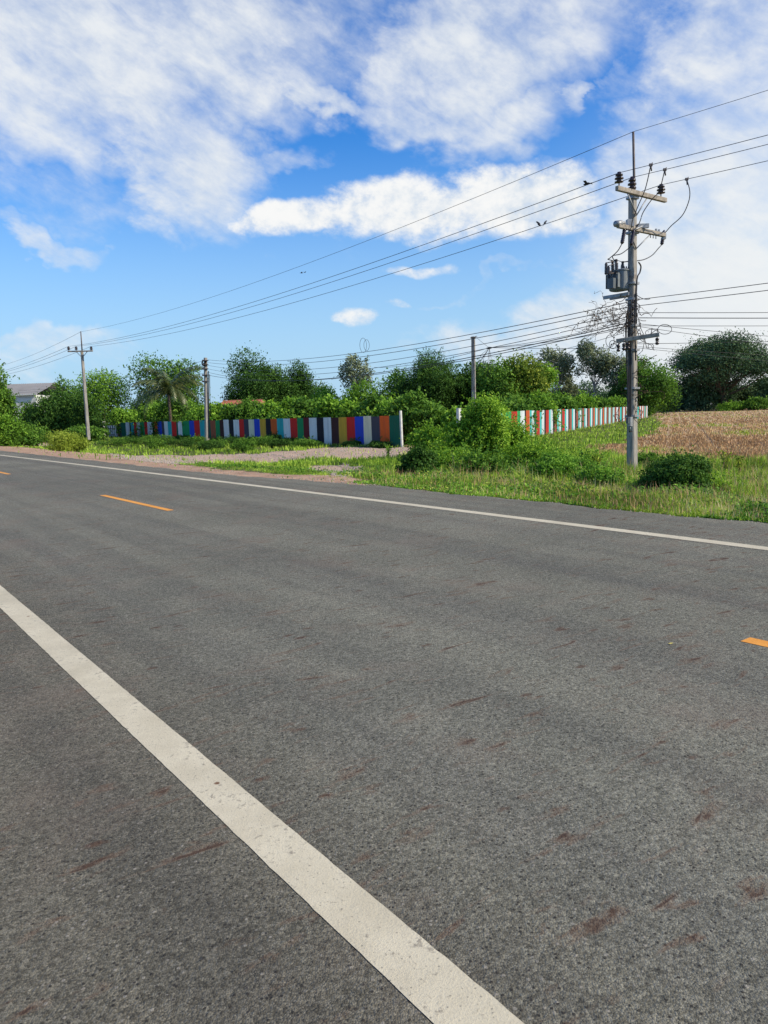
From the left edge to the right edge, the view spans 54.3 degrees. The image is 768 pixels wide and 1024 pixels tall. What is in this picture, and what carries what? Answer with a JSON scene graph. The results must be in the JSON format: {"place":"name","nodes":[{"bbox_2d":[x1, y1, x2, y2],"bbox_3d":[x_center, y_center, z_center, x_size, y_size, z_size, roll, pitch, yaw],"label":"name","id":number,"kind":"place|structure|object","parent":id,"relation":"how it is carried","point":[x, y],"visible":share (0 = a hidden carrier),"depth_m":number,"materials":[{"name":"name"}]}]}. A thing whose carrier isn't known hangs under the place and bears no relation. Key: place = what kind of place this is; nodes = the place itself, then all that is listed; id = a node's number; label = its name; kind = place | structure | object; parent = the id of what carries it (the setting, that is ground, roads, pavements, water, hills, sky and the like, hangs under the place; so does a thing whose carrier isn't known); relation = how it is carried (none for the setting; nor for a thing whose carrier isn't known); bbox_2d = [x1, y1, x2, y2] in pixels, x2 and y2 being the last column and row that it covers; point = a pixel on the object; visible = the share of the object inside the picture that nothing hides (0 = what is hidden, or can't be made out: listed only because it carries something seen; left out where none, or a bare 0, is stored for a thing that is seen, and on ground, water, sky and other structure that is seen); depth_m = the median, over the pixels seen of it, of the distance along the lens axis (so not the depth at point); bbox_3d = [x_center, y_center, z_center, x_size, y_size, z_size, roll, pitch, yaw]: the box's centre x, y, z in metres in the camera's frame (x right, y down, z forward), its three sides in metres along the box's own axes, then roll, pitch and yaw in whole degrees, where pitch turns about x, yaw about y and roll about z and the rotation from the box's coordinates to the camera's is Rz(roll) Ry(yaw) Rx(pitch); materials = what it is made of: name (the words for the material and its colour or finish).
{"place":"outdoors","nodes":[
{"label":"outdoors","id":0,"kind":"place"},
{"bbox_2d":[0,451,767,1023],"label":"road","id":1,"kind":"structure","parent":0,"point":[518,767],"depth_m":3.38,"materials":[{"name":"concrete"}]},
{"bbox_2d":[0,585,523,1023],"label":"road edge line","id":2,"kind":"object","parent":1,"relation":"on","point":[426,979],"visible":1,"depth_m":2.51,"materials":[{"name":"white paint"}]},
{"bbox_2d":[1,455,767,549],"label":"road edge line","id":3,"kind":"object","parent":1,"relation":"on","point":[637,532],"visible":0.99,"depth_m":10.68,"materials":[{"name":"white paint"}]},
{"bbox_2d":[0,405,767,520],"bbox_3d":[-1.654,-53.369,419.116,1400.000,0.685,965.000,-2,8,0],"label":"ground","id":4,"kind":"structure","parent":0,"point":[86,456],"depth_m":40.93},
{"bbox_2d":[0,410,30,446],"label":"bush","id":5,"kind":"object","parent":4,"relation":"on","point":[7,430],"visible":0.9,"depth_m":61.17,"materials":[{"name":"green plant"}]},
{"bbox_2d":[0,359,30,428],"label":"broadleaf tree","id":6,"kind":"object","parent":4,"relation":"on","point":[7,403],"visible":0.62,"depth_m":77.09,"materials":[{"name":"green plant"}]},
{"bbox_2d":[11,426,47,446],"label":"bush","id":7,"kind":"object","parent":4,"relation":"on","point":[32,439],"visible":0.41,"depth_m":69.42,"materials":[{"name":"green plant"}]},
{"bbox_2d":[5,383,64,420],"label":"warehouse","id":8,"kind":"structure","parent":4,"relation":"on","point":[26,391],"depth_m":160.79,"materials":[{"name":"metal"}]},
{"bbox_2d":[40,429,82,451],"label":"bush","id":9,"kind":"object","parent":4,"relation":"on","point":[59,441],"visible":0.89,"depth_m":47.55,"materials":[{"name":"green plant"}]},
{"bbox_2d":[21,387,103,436],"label":"broadleaf tree","id":10,"kind":"object","parent":4,"relation":"on","point":[56,414],"visible":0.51,"depth_m":89.17,"materials":[{"name":"green plant"}]},
{"bbox_2d":[35,373,93,407],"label":"broadleaf tree","id":11,"kind":"object","parent":4,"relation":"on","point":[58,384],"visible":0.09,"depth_m":105.64,"materials":[{"name":"green plant"}]},
{"bbox_2d":[67,331,92,439],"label":"power pole","id":12,"kind":"object","parent":4,"relation":"on","point":[85,394],"visible":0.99,"depth_m":69.84,"materials":[{"name":"concrete"}]},
{"bbox_2d":[64,424,110,440],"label":"bush","id":13,"kind":"object","parent":4,"relation":"on","point":[97,433],"visible":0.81,"depth_m":80.24,"materials":[{"name":"green plant"}]},
{"bbox_2d":[67,390,111,439],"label":"bush","id":14,"kind":"object","parent":4,"relation":"on","point":[96,420],"visible":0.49,"depth_m":86.37,"materials":[{"name":"green plant"}]},
{"bbox_2d":[70,366,135,425],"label":"broadleaf tree","id":15,"kind":"object","parent":4,"relation":"on","point":[115,397],"visible":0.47,"depth_m":117.68,"materials":[{"name":"green plant"}]},
{"bbox_2d":[91,435,130,446],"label":"weed clump","id":16,"kind":"object","parent":4,"relation":"on","point":[116,442],"visible":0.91,"depth_m":63.48,"materials":[{"name":"green plant"}]},
{"bbox_2d":[107,405,145,434],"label":"orchard shrub","id":17,"kind":"object","parent":4,"relation":"on","point":[118,415],"visible":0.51,"depth_m":101.58,"materials":[{"name":"green plant"}]},
{"bbox_2d":[132,399,175,435],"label":"orchard shrub","id":18,"kind":"object","parent":4,"relation":"on","point":[150,414],"visible":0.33,"depth_m":93.28,"materials":[{"name":"green plant"}]},
{"bbox_2d":[131,366,203,421],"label":"coconut palm","id":19,"kind":"object","parent":4,"relation":"on","point":[170,388],"visible":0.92,"depth_m":84.65,"materials":[{"name":"green plant"}]},
{"bbox_2d":[123,350,214,417],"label":"broadleaf tree","id":20,"kind":"object","parent":4,"relation":"on","point":[194,389],"visible":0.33,"depth_m":118.81,"materials":[{"name":"green plant"}]},
{"bbox_2d":[145,393,194,435],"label":"orchard shrub","id":21,"kind":"object","parent":4,"relation":"on","point":[163,416],"visible":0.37,"depth_m":87.20,"materials":[{"name":"green plant"}]},
{"bbox_2d":[174,400,202,430],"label":"orchard shrub","id":22,"kind":"object","parent":4,"relation":"on","point":[191,412],"visible":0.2,"depth_m":80.46,"materials":[{"name":"green plant"}]},
{"bbox_2d":[201,358,210,439],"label":"cable pole","id":23,"kind":"object","parent":4,"relation":"on","point":[206,374],"visible":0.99,"depth_m":68.02,"materials":[{"name":"concrete"}]},
{"bbox_2d":[208,326,623,380],"bbox_3d":[-4.286,-8.935,45.305,0.025,2.229,51.300,-6,8,-27],"label":"utility cable","id":24,"kind":"object","parent":23,"relation":"attached to","point":[440,364],"visible":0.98,"depth_m":31.54,"materials":[{"name":"rubber"}]},
{"bbox_2d":[208,313,624,370],"bbox_3d":[-4.288,-9.526,45.227,0.020,2.268,51.280,-6,8,-26],"label":"utility cable","id":25,"kind":"object","parent":23,"relation":"attached to","point":[427,354],"visible":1,"depth_m":32.43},
{"bbox_2d":[209,323,627,380],"bbox_3d":[-4.291,-8.844,45.317,0.029,1.923,51.307,-6,8,-27],"label":"utility cable","id":26,"kind":"object","parent":23,"relation":"attached to","point":[453,360],"visible":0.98,"depth_m":30.54,"materials":[{"name":"rubber"}]},
{"bbox_2d":[211,317,625,375],"bbox_3d":[-4.288,-9.248,45.264,0.020,2.212,51.290,-6,8,-27],"label":"utility cable","id":27,"kind":"object","parent":23,"relation":"attached to","point":[427,359],"visible":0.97,"depth_m":32.73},
{"bbox_2d":[214,302,627,361],"bbox_3d":[-4.290,-10.019,45.162,0.022,2.261,51.265,-6,8,-26],"label":"utility cable","id":28,"kind":"object","parent":23,"relation":"attached to","point":[435,340],"visible":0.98,"depth_m":31.62,"materials":[{"name":"rubber"}]},
{"bbox_2d":[215,307,626,364],"bbox_3d":[-4.290,-9.805,45.190,0.022,2.200,51.273,-6,8,-26],"label":"utility cable","id":29,"kind":"object","parent":23,"relation":"attached to","point":[456,341],"visible":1,"depth_m":30.58,"materials":[{"name":"rubber"}]},
{"bbox_2d":[191,440,225,450],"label":"weed clump","id":30,"kind":"object","parent":4,"relation":"on","point":[206,444],"visible":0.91,"depth_m":50.58,"materials":[{"name":"green plant"}]},
{"bbox_2d":[196,399,231,435],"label":"orchard shrub","id":31,"kind":"object","parent":4,"relation":"on","point":[215,410],"visible":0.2,"depth_m":75.19,"materials":[{"name":"green plant"}]},
{"bbox_2d":[30,449,406,487],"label":"creeping weeds","id":32,"kind":"object","parent":4,"relation":"on","point":[260,466],"visible":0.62,"depth_m":23.46,"materials":[{"name":"green plant"}]},
{"bbox_2d":[218,391,262,432],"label":"orchard shrub","id":33,"kind":"object","parent":4,"relation":"on","point":[239,410],"visible":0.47,"depth_m":71.03,"materials":[{"name":"green plant"}]},
{"bbox_2d":[109,447,407,476],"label":"gravel stones","id":34,"kind":"object","parent":4,"relation":"on","point":[157,460],"visible":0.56,"depth_m":38.16,"materials":[{"name":"gravel"}]},
{"bbox_2d":[218,340,301,406],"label":"broadleaf tree","id":35,"kind":"object","parent":4,"relation":"on","point":[262,387],"visible":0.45,"depth_m":107.66,"materials":[{"name":"green plant"}]},
{"bbox_2d":[118,411,402,447],"bbox_3d":[-17.680,-8.108,74.323,0.358,2.523,68.626,-7,9,-33],"label":"corrugated fence","id":36,"kind":"object","parent":4,"relation":"on","point":[337,431],"visible":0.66,"depth_m":57.28,"materials":[{"name":"metal"}]},
{"bbox_2d":[244,399,281,419],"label":"orchard shrub","id":37,"kind":"object","parent":4,"relation":"on","point":[265,410],"visible":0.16,"depth_m":66.83,"materials":[{"name":"green plant"}]},
{"bbox_2d":[265,395,306,427],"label":"orchard shrub","id":38,"kind":"object","parent":4,"relation":"on","point":[283,412],"visible":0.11,"depth_m":63.68,"materials":[{"name":"green plant"}]},
{"bbox_2d":[276,358,319,402],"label":"broadleaf tree","id":39,"kind":"object","parent":4,"relation":"on","point":[307,386],"visible":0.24,"depth_m":111.62,"materials":[{"name":"green plant"}]},
{"bbox_2d":[287,396,328,431],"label":"orchard shrub","id":40,"kind":"object","parent":4,"relation":"on","point":[302,408],"visible":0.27,"depth_m":60.13,"materials":[{"name":"green plant"}]},
{"bbox_2d":[306,393,340,434],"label":"orchard shrub","id":41,"kind":"object","parent":4,"relation":"on","point":[325,406],"visible":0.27,"depth_m":57.03,"materials":[{"name":"green plant"}]},
{"bbox_2d":[309,383,339,401],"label":"broadleaf tree","id":42,"kind":"object","parent":4,"relation":"on","point":[325,390],"visible":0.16,"depth_m":98.19,"materials":[{"name":"green plant"}]},
{"bbox_2d":[6,415,663,467],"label":"tall grass","id":43,"kind":"structure","parent":4,"relation":"on","point":[571,441],"depth_m":47.29,"materials":[{"name":"plant"}]},
{"bbox_2d":[331,397,358,420],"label":"orchard shrub","id":44,"kind":"object","parent":4,"relation":"on","point":[344,406],"visible":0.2,"depth_m":55.09,"materials":[{"name":"green plant"}]},
{"bbox_2d":[333,353,374,390],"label":"broadleaf tree","id":45,"kind":"object","parent":4,"relation":"on","point":[352,360],"visible":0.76,"depth_m":95.66,"materials":[{"name":"green plant"}]},
{"bbox_2d":[340,376,382,404],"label":"broadleaf tree","id":46,"kind":"object","parent":4,"relation":"on","point":[352,393],"visible":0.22,"depth_m":89.46,"materials":[{"name":"green plant"}]},
{"bbox_2d":[341,384,381,416],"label":"orchard shrub","id":47,"kind":"object","parent":4,"relation":"on","point":[369,402],"visible":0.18,"depth_m":53.34,"materials":[{"name":"green plant"}]},
{"bbox_2d":[362,392,397,418],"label":"orchard shrub","id":48,"kind":"object","parent":4,"relation":"on","point":[379,409],"visible":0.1,"depth_m":51.62,"materials":[{"name":"green plant"}]},
{"bbox_2d":[370,364,411,402],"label":"broadleaf tree","id":49,"kind":"object","parent":4,"relation":"on","point":[387,395],"visible":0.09,"depth_m":93.61,"materials":[{"name":"green plant"}]},
{"bbox_2d":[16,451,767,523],"bbox_3d":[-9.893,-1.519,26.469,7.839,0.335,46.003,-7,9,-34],"label":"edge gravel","id":50,"kind":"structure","parent":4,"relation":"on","point":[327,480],"depth_m":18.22,"materials":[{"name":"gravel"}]},
{"bbox_2d":[392,441,439,475],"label":"bush","id":51,"kind":"object","parent":4,"relation":"on","point":[418,457],"visible":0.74,"depth_m":21.25,"materials":[{"name":"green plant"}]},
{"bbox_2d":[384,388,448,444],"bbox_3d":[2.349,-6.224,49.537,5.747,4.118,5.547,-2,8,0],"label":"bush","id":52,"kind":"object","parent":4,"relation":"on","point":[420,407],"visible":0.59,"depth_m":48.23,"materials":[{"name":"green plant"}]},
{"bbox_2d":[399,418,447,456],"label":"bush","id":53,"kind":"object","parent":4,"relation":"on","point":[424,435],"visible":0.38,"depth_m":31.66,"materials":[{"name":"green plant"}]},
{"bbox_2d":[382,346,468,410],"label":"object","id":54,"kind":"object","parent":4,"relation":"on","point":[438,382],"visible":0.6,"depth_m":83.47,"materials":[{"name":"green plant"}]},
{"bbox_2d":[103,445,767,522],"bbox_3d":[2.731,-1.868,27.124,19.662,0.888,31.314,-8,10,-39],"label":"grass","id":55,"kind":"structure","parent":4,"relation":"on","point":[753,462],"depth_m":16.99,"materials":[{"name":"plant"}]},
{"bbox_2d":[434,402,466,438],"bbox_3d":[4.269,-5.465,47.708,2.928,3.064,3.296,-2,8,0],"label":"orchard tree","id":56,"kind":"object","parent":4,"relation":"on","point":[447,416],"visible":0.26,"depth_m":47.21,"materials":[{"name":"green plant"}]},
{"bbox_2d":[428,433,487,472],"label":"bush","id":57,"kind":"object","parent":4,"relation":"on","point":[446,454],"visible":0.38,"depth_m":23.71,"materials":[{"name":"green plant"}]},
{"bbox_2d":[430,409,493,456],"bbox_3d":[2.929,-2.646,28.021,2.518,2.513,2.685,6,10,44],"label":"bush","id":58,"kind":"object","parent":4,"relation":"on","point":[455,434],"visible":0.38,"depth_m":27.58,"materials":[{"name":"green plant"}]},
{"bbox_2d":[441,358,489,409],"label":"broadleaf tree","id":59,"kind":"object","parent":4,"relation":"on","point":[468,387],"visible":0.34,"depth_m":85.16,"materials":[{"name":"green plant"}]},
{"bbox_2d":[470,336,475,405],"bbox_3d":[3.717,-4.416,30.701,0.294,5.496,0.204,-2,8,0],"label":"concrete post","id":60,"kind":"object","parent":4,"relation":"on","point":[473,368],"visible":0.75,"depth_m":30.45,"materials":[{"name":"concrete"}]},
{"bbox_2d":[444,390,523,459],"bbox_3d":[3.778,-2.908,27.836,2.805,3.249,3.212,-4,8,-14],"label":"bush","id":61,"kind":"object","parent":4,"relation":"on","point":[486,412],"visible":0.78,"depth_m":27.19,"materials":[{"name":"green plant"}]},
{"bbox_2d":[448,444,525,476],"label":"bush","id":62,"kind":"object","parent":4,"relation":"on","point":[477,459],"visible":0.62,"depth_m":22.15,"materials":[{"name":"green plant"}]},
{"bbox_2d":[471,354,528,401],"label":"mango tree","id":63,"kind":"object","parent":4,"relation":"on","point":[491,383],"visible":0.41,"depth_m":78.43,"materials":[{"name":"green plant"}]},
{"bbox_2d":[497,388,543,434],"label":"orchard shrub","id":64,"kind":"object","parent":4,"relation":"on","point":[518,404],"visible":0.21,"depth_m":56.82,"materials":[{"name":"green plant"}]},
{"bbox_2d":[504,414,546,453],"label":"bush","id":65,"kind":"object","parent":4,"relation":"on","point":[521,427],"visible":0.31,"depth_m":28.88,"materials":[{"name":"green plant"}]},
{"bbox_2d":[498,345,557,405],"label":"mango tree","id":66,"kind":"object","parent":4,"relation":"on","point":[524,370],"visible":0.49,"depth_m":79.40,"materials":[{"name":"green plant"}]},
{"bbox_2d":[491,429,570,468],"bbox_3d":[5.157,-1.986,26.024,3.274,1.869,3.250,-2,8,0],"label":"bush","id":67,"kind":"object","parent":4,"relation":"on","point":[532,451],"visible":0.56,"depth_m":25.64,"materials":[{"name":"green plant"}]},
{"bbox_2d":[525,386,566,430],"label":"orchard shrub","id":68,"kind":"object","parent":4,"relation":"on","point":[539,399],"visible":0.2,"depth_m":63.76,"materials":[{"name":"green plant"}]},
{"bbox_2d":[531,361,562,390],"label":"broadleaf tree","id":69,"kind":"object","parent":4,"relation":"on","point":[552,373],"visible":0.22,"depth_m":97.65,"materials":[{"name":"green plant"}]},
{"bbox_2d":[337,445,767,521],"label":"seeding grass","id":70,"kind":"structure","parent":4,"relation":"on","point":[640,491],"depth_m":13.49,"materials":[{"name":"plant"}]},
{"bbox_2d":[524,447,584,481],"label":"bush","id":71,"kind":"object","parent":4,"relation":"on","point":[549,463],"visible":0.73,"depth_m":19.73,"materials":[{"name":"green plant"}]},
{"bbox_2d":[533,344,579,391],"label":"gum tree","id":72,"kind":"object","parent":4,"relation":"on","point":[563,363],"visible":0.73,"depth_m":160.24,"materials":[{"name":"green plant"}]},
{"bbox_2d":[541,389,584,427],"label":"orchard shrub","id":73,"kind":"object","parent":4,"relation":"on","point":[567,401],"visible":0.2,"depth_m":71.92,"materials":[{"name":"green plant"}]},
{"bbox_2d":[552,373,579,397],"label":"gum tree","id":74,"kind":"object","parent":4,"relation":"on","point":[568,388],"visible":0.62,"depth_m":164.91,"materials":[{"name":"green plant"}]},
{"bbox_2d":[501,406,647,435],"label":"corrugated fence","id":75,"kind":"object","parent":4,"relation":"on","point":[592,417],"visible":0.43,"depth_m":70.53,"materials":[{"name":"metal"}]},
{"bbox_2d":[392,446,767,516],"bbox_3d":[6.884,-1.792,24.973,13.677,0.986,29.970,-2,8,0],"label":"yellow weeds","id":76,"kind":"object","parent":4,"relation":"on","point":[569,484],"visible":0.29,"depth_m":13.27,"materials":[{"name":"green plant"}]},
{"bbox_2d":[543,439,626,469],"bbox_3d":[6.095,-1.469,23.230,2.742,1.597,2.883,3,9,34],"label":"bush","id":77,"kind":"object","parent":4,"relation":"on","point":[587,459],"visible":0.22,"depth_m":22.86,"materials":[{"name":"green plant"}]},
{"bbox_2d":[572,389,601,409],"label":"orchard shrub","id":78,"kind":"object","parent":4,"relation":"on","point":[586,402],"visible":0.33,"depth_m":83.27,"materials":[{"name":"green plant"}]},
{"bbox_2d":[573,376,611,396],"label":"broadleaf tree","id":79,"kind":"object","parent":4,"relation":"on","point":[589,386],"visible":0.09,"depth_m":186.09,"materials":[{"name":"green plant"}]},
{"bbox_2d":[573,337,618,396],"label":"gum tree","id":80,"kind":"object","parent":4,"relation":"on","point":[601,364],"visible":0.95,"depth_m":156.11,"materials":[{"name":"green plant"}]},
{"bbox_2d":[567,462,630,485],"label":"bush","id":81,"kind":"object","parent":4,"relation":"on","point":[602,474],"visible":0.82,"depth_m":17.34,"materials":[{"name":"green plant"}]},
{"bbox_2d":[598,350,626,389],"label":"gum tree","id":82,"kind":"object","parent":4,"relation":"on","point":[612,380],"visible":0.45,"depth_m":154.48,"materials":[{"name":"green plant"}]},
{"bbox_2d":[613,131,666,468],"bbox_3d":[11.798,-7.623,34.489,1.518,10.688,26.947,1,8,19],"label":"power pole","id":83,"kind":"object","parent":4,"relation":"on","point":[632,198],"visible":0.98,"depth_m":22.59,"materials":[{"name":"concrete"}]},
{"bbox_2d":[75,173,616,345],"bbox_3d":[-11.169,-12.261,45.455,0.019,0.944,59.845,-7,9,-36],"label":"power line","id":84,"kind":"object","parent":83,"relation":"attached to","point":[392,255],"visible":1,"depth_m":29.36,"materials":[{"name":"metal"}]},
{"bbox_2d":[82,178,629,345],"bbox_3d":[-10.528,-12.317,45.765,0.019,0.911,59.273,-7,9,-37],"label":"power line","id":85,"kind":"object","parent":83,"relation":"attached to","point":[399,259],"visible":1,"depth_m":30.68,"materials":[{"name":"metal"}]},
{"bbox_2d":[82,132,631,331],"bbox_3d":[-10.317,-13.653,45.717,0.015,0.921,59.131,-7,9,-36],"label":"power line","id":86,"kind":"object","parent":83,"relation":"attached to","point":[405,225],"visible":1,"depth_m":29.97,"materials":[{"name":"metal"}]},
{"bbox_2d":[98,185,658,345],"bbox_3d":[-9.284,-12.351,46.086,0.019,0.920,58.592,-7,9,-37],"label":"power line","id":87,"kind":"object","parent":83,"relation":"attached to","point":[414,266],"visible":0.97,"depth_m":31.23,"materials":[{"name":"metal"}]},
{"bbox_2d":[566,291,648,340],"bbox_3d":[6.781,-5.802,22.478,2.404,1.606,2.037,2,8,27],"label":"dead creeper","id":88,"kind":"object","parent":83,"relation":"attached to","point":[597,319],"visible":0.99,"depth_m":22.46,"materials":[{"name":"brown plant"}]},
{"bbox_2d":[603,259,629,299],"bbox_3d":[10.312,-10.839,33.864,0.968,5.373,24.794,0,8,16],"label":"pole transformer","id":89,"kind":"object","parent":83,"relation":"attached to","point":[617,279],"visible":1,"depth_m":22.60,"materials":[{"name":"grey paint"}]},
{"bbox_2d":[609,302,664,431],"bbox_3d":[7.807,-4.509,23.049,1.627,4.077,1.192,0,8,13],"label":"dead creeper","id":90,"kind":"object","parent":83,"relation":"attached to","point":[637,366],"visible":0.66,"depth_m":22.99,"materials":[{"name":"brown plant"}]},
{"bbox_2d":[612,355,682,415],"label":"broadleaf tree","id":91,"kind":"object","parent":4,"relation":"on","point":[663,381],"visible":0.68,"depth_m":144.99,"materials":[{"name":"green plant"}]},
{"bbox_2d":[585,408,767,462],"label":"field stubble","id":92,"kind":"object","parent":4,"relation":"on","point":[724,442],"visible":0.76,"depth_m":43.70,"materials":[{"name":"plant"}]},
{"bbox_2d":[633,445,722,493],"bbox_3d":[5.698,-0.618,14.643,1.613,1.399,1.734,4,9,37],"label":"bush","id":93,"kind":"object","parent":4,"relation":"on","point":[681,469],"visible":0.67,"depth_m":14.23,"materials":[{"name":"green plant"}]},
{"bbox_2d":[609,409,767,454],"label":"field grass","id":94,"kind":"structure","parent":4,"relation":"on","point":[674,425],"depth_m":65.00,"materials":[{"name":"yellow plant"}]},
{"bbox_2d":[667,376,744,411],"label":"broadleaf tree","id":95,"kind":"object","parent":4,"relation":"on","point":[696,399],"visible":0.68,"depth_m":205.70,"materials":[{"name":"green plant"}]},
{"bbox_2d":[661,326,767,403],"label":"rain tree","id":96,"kind":"object","parent":4,"relation":"on","point":[715,368],"visible":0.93,"depth_m":195.81,"materials":[{"name":"green plant"}]},
{"bbox_2d":[716,400,745,410],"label":"bush","id":97,"kind":"object","parent":4,"relation":"on","point":[729,406],"visible":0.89,"depth_m":189.03,"materials":[{"name":"green plant"}]},
{"bbox_2d":[707,461,757,494],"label":"bush","id":98,"kind":"object","parent":4,"relation":"on","point":[720,482],"visible":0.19,"depth_m":14.88,"materials":[{"name":"green plant"}]},
{"bbox_2d":[729,395,767,409],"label":"bush","id":99,"kind":"object","parent":4,"relation":"on","point":[757,403],"visible":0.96,"depth_m":186.37,"materials":[{"name":"green plant"}]},
{"bbox_2d":[745,374,767,407],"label":"broadleaf tree","id":100,"kind":"object","parent":4,"relation":"on","point":[761,390],"visible":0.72,"depth_m":196.40,"materials":[{"name":"green plant"}]},
{"bbox_2d":[0,0,767,423],"label":"sky","id":101,"kind":"structure","parent":0,"point":[157,156],"materials":[{"name":"blue"}]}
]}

